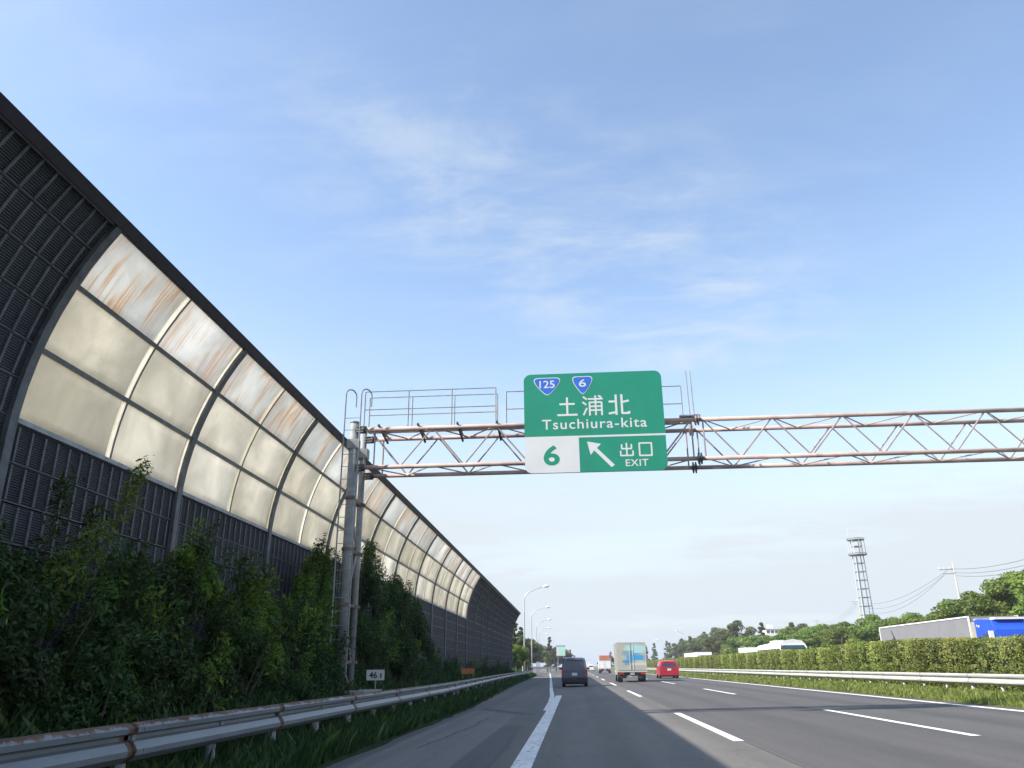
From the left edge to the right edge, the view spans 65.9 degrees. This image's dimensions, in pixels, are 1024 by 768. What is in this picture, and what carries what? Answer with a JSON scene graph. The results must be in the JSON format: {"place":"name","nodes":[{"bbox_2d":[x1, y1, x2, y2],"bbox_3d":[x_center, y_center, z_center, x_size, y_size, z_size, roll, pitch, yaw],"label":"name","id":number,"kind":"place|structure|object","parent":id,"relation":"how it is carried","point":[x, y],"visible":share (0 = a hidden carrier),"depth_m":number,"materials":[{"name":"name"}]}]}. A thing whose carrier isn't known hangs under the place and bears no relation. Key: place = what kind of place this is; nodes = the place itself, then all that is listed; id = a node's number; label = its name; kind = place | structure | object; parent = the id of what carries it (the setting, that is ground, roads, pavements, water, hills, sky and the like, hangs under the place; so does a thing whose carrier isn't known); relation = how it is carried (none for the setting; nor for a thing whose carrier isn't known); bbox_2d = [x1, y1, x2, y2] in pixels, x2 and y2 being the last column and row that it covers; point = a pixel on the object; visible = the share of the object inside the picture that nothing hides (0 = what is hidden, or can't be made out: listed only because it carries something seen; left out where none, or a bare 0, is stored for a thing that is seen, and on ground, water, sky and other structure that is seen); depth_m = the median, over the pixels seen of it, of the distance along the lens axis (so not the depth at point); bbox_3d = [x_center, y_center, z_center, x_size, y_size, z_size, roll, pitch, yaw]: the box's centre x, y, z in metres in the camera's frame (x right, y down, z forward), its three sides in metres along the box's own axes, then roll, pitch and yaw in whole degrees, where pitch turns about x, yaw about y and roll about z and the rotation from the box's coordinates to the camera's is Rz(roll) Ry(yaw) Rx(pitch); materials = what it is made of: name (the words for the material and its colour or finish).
{"place":"outdoors","nodes":[
{"label":"outdoors","id":0,"kind":"place"},
{"bbox_2d":[0,671,536,767],"bbox_3d":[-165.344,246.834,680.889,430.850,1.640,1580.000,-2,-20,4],"label":"roadside bank","id":1,"kind":"structure","parent":0,"point":[365,749],"depth_m":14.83,"materials":[{"name":"plant"}]},
{"bbox_2d":[0,586,57,737],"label":"leafy shrub","id":2,"kind":"object","parent":1,"relation":"on","point":[12,677],"visible":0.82,"depth_m":7.70,"materials":[{"name":"green plant"}]},
{"bbox_2d":[0,455,153,732],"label":"leafy shrub","id":3,"kind":"object","parent":1,"relation":"on","point":[41,607],"visible":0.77,"depth_m":9.17,"materials":[{"name":"green plant"}]},
{"bbox_2d":[61,629,151,726],"bbox_3d":[-4.808,3.727,9.444,1.221,1.556,1.918,-2,-20,4],"label":"weed clump","id":4,"kind":"object","parent":1,"relation":"on","point":[123,687],"visible":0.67,"depth_m":9.13,"materials":[{"name":"green plant"}]},
{"bbox_2d":[36,565,198,723],"bbox_3d":[-5.163,3.699,10.447,1.701,2.549,2.993,-2,-20,4],"label":"leafy shrub","id":5,"kind":"object","parent":1,"relation":"on","point":[151,647],"visible":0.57,"depth_m":10.23,"materials":[{"name":"green plant"}]},
{"bbox_2d":[61,536,232,716],"bbox_3d":[-5.362,3.991,11.896,1.939,3.112,3.777,-2,-20,4],"label":"leafy shrub","id":6,"kind":"object","parent":1,"relation":"on","point":[171,593],"visible":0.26,"depth_m":11.77,"materials":[{"name":"green plant"}]},
{"bbox_2d":[167,517,240,636],"bbox_3d":[-5.338,3.295,13.199,1.395,2.186,1.957,-2,-20,4],"label":"leafy shrub","id":7,"kind":"object","parent":1,"relation":"on","point":[212,587],"visible":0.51,"depth_m":13.03,"materials":[{"name":"green plant"}]},
{"bbox_2d":[166,642,250,713],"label":"weed clump","id":8,"kind":"object","parent":1,"relation":"on","point":[231,683],"visible":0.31,"depth_m":12.18,"materials":[{"name":"green plant"}]},
{"bbox_2d":[191,551,287,697],"bbox_3d":[-5.238,4.989,15.206,1.962,3.429,2.255,15,-25,-37],"label":"leafy shrub","id":9,"kind":"object","parent":1,"relation":"on","point":[250,593],"visible":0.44,"depth_m":15.29,"materials":[{"name":"green plant"}]},
{"bbox_2d":[195,589,291,706],"bbox_3d":[-4.747,4.837,13.525,1.630,2.465,2.800,-2,-20,4],"label":"leafy shrub","id":10,"kind":"object","parent":1,"relation":"on","point":[223,632],"visible":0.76,"depth_m":13.44,"materials":[{"name":"green plant"}]},
{"bbox_2d":[201,581,296,635],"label":"leafy shrub","id":11,"kind":"object","parent":1,"relation":"on","point":[289,602],"depth_m":17.46,"materials":[{"name":"green plant"}]},
{"bbox_2d":[0,92,520,670],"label":"noise barrier","id":12,"kind":"object","parent":1,"relation":"on","point":[124,342],"visible":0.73,"depth_m":13.70,"materials":[{"name":"metal"}]},
{"bbox_2d":[0,670,531,767],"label":"guardrail","id":13,"kind":"object","parent":1,"relation":"on","point":[120,745],"visible":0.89,"depth_m":8.39,"materials":[{"name":"metal"}]},
{"bbox_2d":[262,640,322,702],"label":"weed clump","id":14,"kind":"object","parent":1,"relation":"on","point":[310,691],"visible":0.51,"depth_m":15.32,"materials":[{"name":"green plant"}]},
{"bbox_2d":[257,592,337,697],"bbox_3d":[-4.963,6.086,17.567,2.008,2.840,3.653,-2,-20,4],"label":"leafy shrub","id":15,"kind":"object","parent":1,"relation":"on","point":[300,628],"visible":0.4,"depth_m":17.38,"materials":[{"name":"green plant"}]},
{"bbox_2d":[287,533,341,658],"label":"leafy shrub","id":16,"kind":"object","parent":1,"relation":"on","point":[312,581],"visible":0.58,"depth_m":21.02,"materials":[{"name":"green plant"}]},
{"bbox_2d":[294,609,357,695],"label":"leafy shrub","id":17,"kind":"object","parent":1,"relation":"on","point":[335,672],"visible":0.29,"depth_m":18.36,"materials":[{"name":"green plant"}]},
{"bbox_2d":[337,689,381,694],"bbox_3d":[-3.908,7.807,19.348,1.200,0.560,1.900,-2,-20,4],"label":"footing","id":18,"kind":"object","parent":1,"relation":"on","point":[359,691],"visible":0.21,"depth_m":19.01,"materials":[{"name":"concrete"}]},
{"bbox_2d":[329,371,1023,689],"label":"sign gantry","id":19,"kind":"object","parent":18,"relation":"on","point":[358,451],"visible":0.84,"depth_m":20.78,"materials":[{"name":"metal"}]},
{"bbox_2d":[524,370,667,473],"bbox_3d":[2.115,0.960,20.378,3.600,2.670,0.045,-2,-20,4],"label":"exit sign","id":20,"kind":"object","parent":19,"relation":"attached to","point":[596,422],"visible":1,"depth_m":20.35,"materials":[{"name":"metal"}]},
{"bbox_2d":[332,539,392,680],"bbox_3d":[-4.664,7.526,24.503,1.774,5.541,4.155,-2,-20,4],"label":"leafy shrub","id":21,"kind":"object","parent":1,"relation":"on","point":[371,584],"visible":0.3,"depth_m":24.48,"materials":[{"name":"green plant"}]},
{"bbox_2d":[346,606,403,690],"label":"leafy shrub","id":22,"kind":"object","parent":1,"relation":"on","point":[364,632],"visible":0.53,"depth_m":22.70,"materials":[{"name":"green plant"}]},
{"bbox_2d":[366,670,384,689],"bbox_3d":[-3.447,7.700,19.847,0.460,0.970,0.060,-2,-20,4],"label":"kilometre sign","id":23,"kind":"object","parent":1,"relation":"on","point":[375,675],"visible":0.97,"depth_m":19.94,"materials":[{"name":"white"}]},
{"bbox_2d":[378,572,417,681],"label":"leafy shrub","id":24,"kind":"object","parent":1,"relation":"on","point":[397,591],"visible":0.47,"depth_m":27.58,"materials":[{"name":"green plant"}]},
{"bbox_2d":[382,621,424,685],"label":"leafy shrub","id":25,"kind":"object","parent":1,"relation":"on","point":[399,657],"visible":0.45,"depth_m":26.98,"materials":[{"name":"green plant"}]},
{"bbox_2d":[396,595,435,681],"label":"leafy shrub","id":26,"kind":"object","parent":1,"relation":"on","point":[418,627],"visible":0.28,"depth_m":30.92,"materials":[{"name":"green plant"}]},
{"bbox_2d":[426,645,444,677],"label":"weed clump","id":27,"kind":"object","parent":1,"relation":"on","point":[436,662],"visible":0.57,"depth_m":36.01,"materials":[{"name":"green plant"}]},
{"bbox_2d":[441,652,463,674],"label":"weed clump","id":28,"kind":"object","parent":1,"relation":"on","point":[448,667],"visible":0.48,"depth_m":41.34,"materials":[{"name":"green plant"}]},
{"bbox_2d":[461,668,473,678],"bbox_3d":[-2.217,14.809,39.623,0.660,1.015,0.062,-2,-20,4],"label":"warning board","id":29,"kind":"object","parent":1,"relation":"on","point":[467,670],"visible":0.84,"depth_m":39.73,"materials":[{"name":"orange paint"}]},
{"bbox_2d":[465,656,477,676],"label":"weed clump","id":30,"kind":"object","parent":1,"relation":"on","point":[469,665],"visible":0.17,"depth_m":49.21,"materials":[{"name":"green plant"}]},
{"bbox_2d":[476,655,490,675],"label":"weed clump","id":31,"kind":"object","parent":1,"relation":"on","point":[483,667],"visible":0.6,"depth_m":57.90,"materials":[{"name":"green plant"}]},
{"bbox_2d":[490,660,501,672],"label":"weed clump","id":32,"kind":"object","parent":1,"relation":"on","point":[496,666],"visible":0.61,"depth_m":68.94,"materials":[{"name":"green plant"}]},
{"bbox_2d":[458,668,535,690],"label":"verge grass","id":33,"kind":"structure","parent":1,"relation":"on","point":[507,683],"depth_m":59.09,"materials":[{"name":"plant"}]},
{"bbox_2d":[512,623,526,668],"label":"conifer tree","id":34,"kind":"object","parent":1,"relation":"on","point":[514,638],"visible":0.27,"depth_m":124.90,"materials":[{"name":"green plant"}]},
{"bbox_2d":[512,644,529,667],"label":"broadleaf tree","id":35,"kind":"object","parent":1,"relation":"on","point":[518,660],"visible":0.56,"depth_m":106.53,"materials":[{"name":"green plant"}]},
{"bbox_2d":[516,627,532,670],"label":"conifer tree","id":36,"kind":"object","parent":1,"relation":"on","point":[522,641],"visible":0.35,"depth_m":144.49,"materials":[{"name":"green plant"}]},
{"bbox_2d":[517,636,540,662],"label":"broadleaf tree","id":37,"kind":"object","parent":1,"relation":"on","point":[535,647],"visible":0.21,"depth_m":155.53,"materials":[{"name":"green plant"}]},
{"bbox_2d":[523,585,548,670],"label":"street lamp","id":38,"kind":"object","parent":1,"relation":"on","point":[546,586],"visible":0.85,"depth_m":111.61,"materials":[{"name":"metal"}]},
{"bbox_2d":[531,606,549,671],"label":"street lamp","id":39,"kind":"object","parent":1,"relation":"on","point":[531,636],"visible":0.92,"depth_m":150.61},
{"bbox_2d":[0,0,1023,666],"label":"sky","id":40,"kind":"structure","parent":0,"point":[791,207],"materials":[{"name":"blue"}]},
{"bbox_2d":[326,668,1023,767],"bbox_3d":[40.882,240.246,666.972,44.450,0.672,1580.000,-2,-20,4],"label":"road","id":41,"kind":"structure","parent":0,"point":[603,719],"depth_m":14.72,"materials":[{"name":"asphalt"}]},
{"bbox_2d":[556,645,564,671],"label":"roadside sign","id":42,"kind":"object","parent":41,"relation":"on","point":[560,651],"visible":0.72,"depth_m":189.13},
{"bbox_2d":[559,657,589,686],"bbox_3d":[4.050,18.658,51.175,1.980,1.740,4.160,-2,-20,4],"label":"minivan","id":43,"kind":"object","parent":41,"relation":"on","point":[574,670],"visible":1,"depth_m":49.31,"materials":[{"name":"paint"}]},
{"bbox_2d":[597,655,610,672],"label":"works truck","id":44,"kind":"object","parent":41,"relation":"on","point":[605,665],"visible":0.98,"depth_m":132.24,"materials":[{"name":"white paint"}]},
{"bbox_2d":[612,642,646,681],"bbox_3d":[9.085,21.598,61.249,2.409,2.795,6.190,-2,-20,4],"label":"delivery truck","id":45,"kind":"object","parent":41,"relation":"on","point":[629,659],"visible":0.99,"depth_m":58.52,"materials":[{"name":"white paint"}]},
{"bbox_2d":[654,660,678,678],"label":"hatchback car","id":46,"kind":"object","parent":41,"relation":"on","point":[667,668],"visible":0.99,"depth_m":69.36,"materials":[{"name":"red paint"}]},
{"bbox_2d":[596,668,1023,707],"bbox_3d":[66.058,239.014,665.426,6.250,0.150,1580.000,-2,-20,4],"label":"median strip","id":47,"kind":"object","parent":41,"relation":"on","point":[917,684],"visible":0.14,"depth_m":26.01,"materials":[{"name":"green plant"}]},
{"bbox_2d":[645,670,728,676],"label":"median grass","id":48,"kind":"structure","parent":47,"relation":"on","point":[689,674],"depth_m":79.62,"materials":[{"name":"plant"}]},
{"bbox_2d":[695,656,707,672],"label":"hedge bush","id":49,"kind":"object","parent":47,"relation":"on","point":[700,663],"visible":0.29,"depth_m":90.56,"materials":[{"name":"green plant"}]},
{"bbox_2d":[705,655,717,673],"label":"hedge bush","id":50,"kind":"object","parent":47,"relation":"on","point":[710,665],"visible":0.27,"depth_m":83.64,"materials":[{"name":"green plant"}]},
{"bbox_2d":[715,655,726,673],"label":"hedge bush","id":51,"kind":"object","parent":47,"relation":"on","point":[720,660],"visible":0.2,"depth_m":77.34,"materials":[{"name":"green plant"}]},
{"bbox_2d":[723,654,737,674],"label":"hedge bush","id":52,"kind":"object","parent":47,"relation":"on","point":[729,661],"visible":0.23,"depth_m":73.40,"materials":[{"name":"green plant"}]},
{"bbox_2d":[731,652,748,674],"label":"hedge bush","id":53,"kind":"object","parent":47,"relation":"on","point":[737,664],"visible":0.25,"depth_m":69.69,"materials":[{"name":"green plant"}]},
{"bbox_2d":[738,653,752,675],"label":"hedge bush","id":54,"kind":"object","parent":47,"relation":"on","point":[745,662],"visible":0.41,"depth_m":66.40,"materials":[{"name":"green plant"}]},
{"bbox_2d":[748,651,768,676],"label":"hedge bush","id":55,"kind":"object","parent":47,"relation":"on","point":[757,663],"visible":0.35,"depth_m":62.23,"materials":[{"name":"green plant"}]},
{"bbox_2d":[760,650,775,676],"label":"hedge bush","id":56,"kind":"object","parent":47,"relation":"on","point":[767,661],"visible":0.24,"depth_m":58.86,"materials":[{"name":"green plant"}]},
{"bbox_2d":[769,649,798,676],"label":"hedge bush","id":57,"kind":"object","parent":47,"relation":"on","point":[780,657],"visible":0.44,"depth_m":54.91,"materials":[{"name":"green plant"}]},
{"bbox_2d":[785,649,818,678],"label":"hedge bush","id":58,"kind":"object","parent":47,"relation":"on","point":[798,656],"visible":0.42,"depth_m":50.88,"materials":[{"name":"green plant"}]},
{"bbox_2d":[803,647,841,679],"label":"hedge bush","id":59,"kind":"object","parent":47,"relation":"on","point":[818,659],"visible":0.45,"depth_m":46.56,"materials":[{"name":"green plant"}]},
{"bbox_2d":[647,668,1023,690],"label":"guardrail","id":60,"kind":"object","parent":47,"relation":"on","point":[1001,680],"visible":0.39,"depth_m":32.94,"materials":[{"name":"metal"}]},
{"bbox_2d":[648,673,1023,708],"bbox_3d":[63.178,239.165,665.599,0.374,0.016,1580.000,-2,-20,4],"label":"median soil edge","id":61,"kind":"object","parent":47,"relation":"on","point":[877,694],"visible":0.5,"depth_m":26.85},
{"bbox_2d":[826,643,874,681],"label":"hedge bush","id":62,"kind":"object","parent":47,"relation":"on","point":[841,657],"visible":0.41,"depth_m":42.78,"materials":[{"name":"green plant"}]},
{"bbox_2d":[695,674,1023,707],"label":"median grass","id":63,"kind":"structure","parent":47,"relation":"on","point":[1011,697],"depth_m":28.35,"materials":[{"name":"plant"}]},
{"bbox_2d":[847,641,903,682],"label":"hedge bush","id":64,"kind":"object","parent":47,"relation":"on","point":[869,655],"visible":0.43,"depth_m":38.66,"materials":[{"name":"green plant"}]},
{"bbox_2d":[877,637,942,685],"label":"hedge bush","id":65,"kind":"object","parent":47,"relation":"on","point":[900,657],"visible":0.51,"depth_m":34.96,"materials":[{"name":"green plant"}]},
{"bbox_2d":[910,636,999,688],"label":"hedge bush","id":66,"kind":"object","parent":47,"relation":"on","point":[942,656],"visible":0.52,"depth_m":30.96,"materials":[{"name":"green plant"}]},
{"bbox_2d":[955,635,1023,690],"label":"hedge bush","id":67,"kind":"object","parent":47,"relation":"on","point":[981,656],"visible":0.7,"depth_m":27.28,"materials":[{"name":"green plant"}]},
{"bbox_2d":[1012,634,1023,687],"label":"hedge bush","id":68,"kind":"object","parent":47,"relation":"on","point":[1019,641],"visible":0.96,"depth_m":25.38,"materials":[{"name":"green plant"}]},
{"bbox_2d":[684,652,711,656],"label":"delivery truck","id":69,"kind":"object","parent":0,"point":[694,654],"visible":0.09,"depth_m":121.88,"materials":[{"name":"white paint"}]},
{"bbox_2d":[738,647,756,652],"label":"delivery truck","id":70,"kind":"object","parent":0,"point":[747,649],"visible":0.06,"depth_m":87.09,"materials":[{"name":"white paint"}]},
{"bbox_2d":[755,639,808,651],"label":"coach","id":71,"kind":"object","parent":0,"point":[791,644],"visible":0.18,"depth_m":72.83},
{"bbox_2d":[879,615,1023,670],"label":"lorry","id":72,"kind":"object","parent":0,"point":[981,626],"visible":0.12,"depth_m":41.94,"materials":[{"name":"silver metal"}]},
{"label":"ground","id":73,"kind":"structure","parent":0,"visible":0},
{"bbox_2d":[543,637,556,671],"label":"conifer tree","id":74,"kind":"object","parent":73,"relation":"on","point":[551,654],"visible":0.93,"depth_m":217.81,"materials":[{"name":"green plant"}]},
{"bbox_2d":[543,647,568,670],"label":"broadleaf tree","id":75,"kind":"object","parent":73,"relation":"on","point":[558,659],"visible":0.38,"depth_m":228.30,"materials":[{"name":"green plant"}]},
{"bbox_2d":[666,639,687,657],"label":"broadleaf tree","id":76,"kind":"object","parent":73,"relation":"on","point":[674,652],"visible":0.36,"depth_m":261.76,"materials":[{"name":"green plant"}]},
{"bbox_2d":[680,636,700,653],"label":"broadleaf tree","id":77,"kind":"object","parent":73,"relation":"on","point":[693,640],"visible":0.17,"depth_m":233.18,"materials":[{"name":"green plant"}]},
{"bbox_2d":[683,641,709,652],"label":"broadleaf tree","id":78,"kind":"object","parent":73,"relation":"on","point":[693,647],"visible":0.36,"depth_m":185.04,"materials":[{"name":"green plant"}]},
{"bbox_2d":[698,627,717,642],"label":"broadleaf tree","id":79,"kind":"object","parent":73,"relation":"on","point":[713,630],"visible":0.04,"depth_m":201.73,"materials":[{"name":"green plant"}]},
{"bbox_2d":[701,634,723,654],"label":"broadleaf tree","id":80,"kind":"object","parent":73,"relation":"on","point":[714,644],"visible":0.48,"depth_m":163.69,"materials":[{"name":"green plant"}]},
{"bbox_2d":[720,635,755,654],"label":"broadleaf tree","id":81,"kind":"object","parent":73,"relation":"on","point":[733,647],"visible":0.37,"depth_m":140.46,"materials":[{"name":"green plant"}]},
{"bbox_2d":[739,635,773,647],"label":"broadleaf tree","id":82,"kind":"object","parent":73,"relation":"on","point":[759,640],"visible":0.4,"depth_m":132.59,"materials":[{"name":"green plant"}]},
{"bbox_2d":[769,633,797,643],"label":"broadleaf tree","id":83,"kind":"object","parent":73,"relation":"on","point":[781,636],"visible":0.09,"depth_m":117.95,"materials":[{"name":"green plant"}]},
{"bbox_2d":[774,626,798,640],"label":"broadleaf tree","id":84,"kind":"object","parent":73,"relation":"on","point":[790,629],"visible":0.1,"depth_m":125.66,"materials":[{"name":"green plant"}]},
{"bbox_2d":[790,630,822,648],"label":"broadleaf tree","id":85,"kind":"object","parent":73,"relation":"on","point":[804,636],"visible":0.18,"depth_m":104.12,"materials":[{"name":"green plant"}]},
{"bbox_2d":[798,623,839,645],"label":"broadleaf tree","id":86,"kind":"object","parent":73,"relation":"on","point":[813,629],"visible":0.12,"depth_m":110.37,"materials":[{"name":"green plant"}]},
{"bbox_2d":[815,625,854,647],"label":"broadleaf tree","id":87,"kind":"object","parent":73,"relation":"on","point":[839,635],"visible":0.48,"depth_m":91.40,"materials":[{"name":"green plant"}]},
{"bbox_2d":[817,621,858,643],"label":"broadleaf tree","id":88,"kind":"object","parent":73,"relation":"on","point":[847,624],"visible":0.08,"depth_m":99.60,"materials":[{"name":"green plant"}]},
{"bbox_2d":[846,531,873,621],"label":"radio tower","id":89,"kind":"structure","parent":73,"relation":"on","point":[859,540],"depth_m":189.92,"materials":[{"name":"metal"}]},
{"bbox_2d":[899,612,926,620],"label":"broadleaf tree","id":90,"kind":"object","parent":73,"relation":"on","point":[907,614],"visible":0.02,"depth_m":76.17,"materials":[{"name":"green plant"}]},
{"bbox_2d":[939,563,960,598],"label":"utility pole","id":91,"kind":"object","parent":73,"relation":"on","point":[953,569],"visible":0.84,"depth_m":112.99,"materials":[{"name":"concrete"}]},
{"bbox_2d":[1007,574,1023,616],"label":"broadleaf tree","id":92,"kind":"object","parent":73,"relation":"on","point":[1019,594],"visible":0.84,"depth_m":52.92,"materials":[{"name":"green plant"}]},
{"bbox_3d":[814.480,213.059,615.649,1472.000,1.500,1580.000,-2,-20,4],"label":"verge beyond road","id":93,"kind":"structure","parent":0,"visible":0},
{"bbox_2d":[715,620,756,653],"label":"broadleaf tree","id":94,"kind":"object","parent":93,"relation":"on","point":[730,632],"visible":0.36,"depth_m":154.11,"materials":[{"name":"green plant"}]},
{"bbox_2d":[757,622,766,636],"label":"conifer tree","id":95,"kind":"object","parent":93,"relation":"on","point":[762,634],"visible":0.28,"depth_m":151.76,"materials":[{"name":"green plant"}]},
{"bbox_2d":[760,625,784,636],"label":"house","id":96,"kind":"structure","parent":93,"relation":"on","point":[770,630],"depth_m":243.29,"materials":[{"name":"white concrete"}]},
{"bbox_2d":[844,619,891,643],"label":"broadleaf tree","id":97,"kind":"object","parent":93,"relation":"on","point":[864,633],"visible":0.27,"depth_m":81.09,"materials":[{"name":"green plant"}]},
{"bbox_2d":[847,614,897,640],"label":"broadleaf tree","id":98,"kind":"object","parent":93,"relation":"on","point":[870,618],"visible":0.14,"depth_m":87.24,"materials":[{"name":"green plant"}]},
{"bbox_2d":[878,614,927,640],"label":"broadleaf tree","id":99,"kind":"object","parent":93,"relation":"on","point":[912,618],"visible":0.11,"depth_m":71.48,"materials":[{"name":"green plant"}]},
{"bbox_2d":[927,599,981,620],"bbox_3d":[36.437,20.958,62.621,6.364,7.784,6.676,7,-21,-21],"label":"broadleaf tree","id":100,"kind":"object","parent":93,"relation":"on","point":[950,608],"visible":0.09,"depth_m":63.05,"materials":[{"name":"green plant"}]},
{"bbox_2d":[960,584,1017,615],"bbox_3d":[35.419,18.241,55.398,6.074,8.161,6.990,-16,-25,37],"label":"broadleaf tree","id":101,"kind":"object","parent":93,"relation":"on","point":[990,602],"visible":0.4,"depth_m":55.97,"materials":[{"name":"green plant"}]},
{"bbox_2d":[979,569,1023,608],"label":"broadleaf tree","id":102,"kind":"object","parent":93,"relation":"on","point":[1003,579],"visible":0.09,"depth_m":59.82,"materials":[{"name":"green plant"}]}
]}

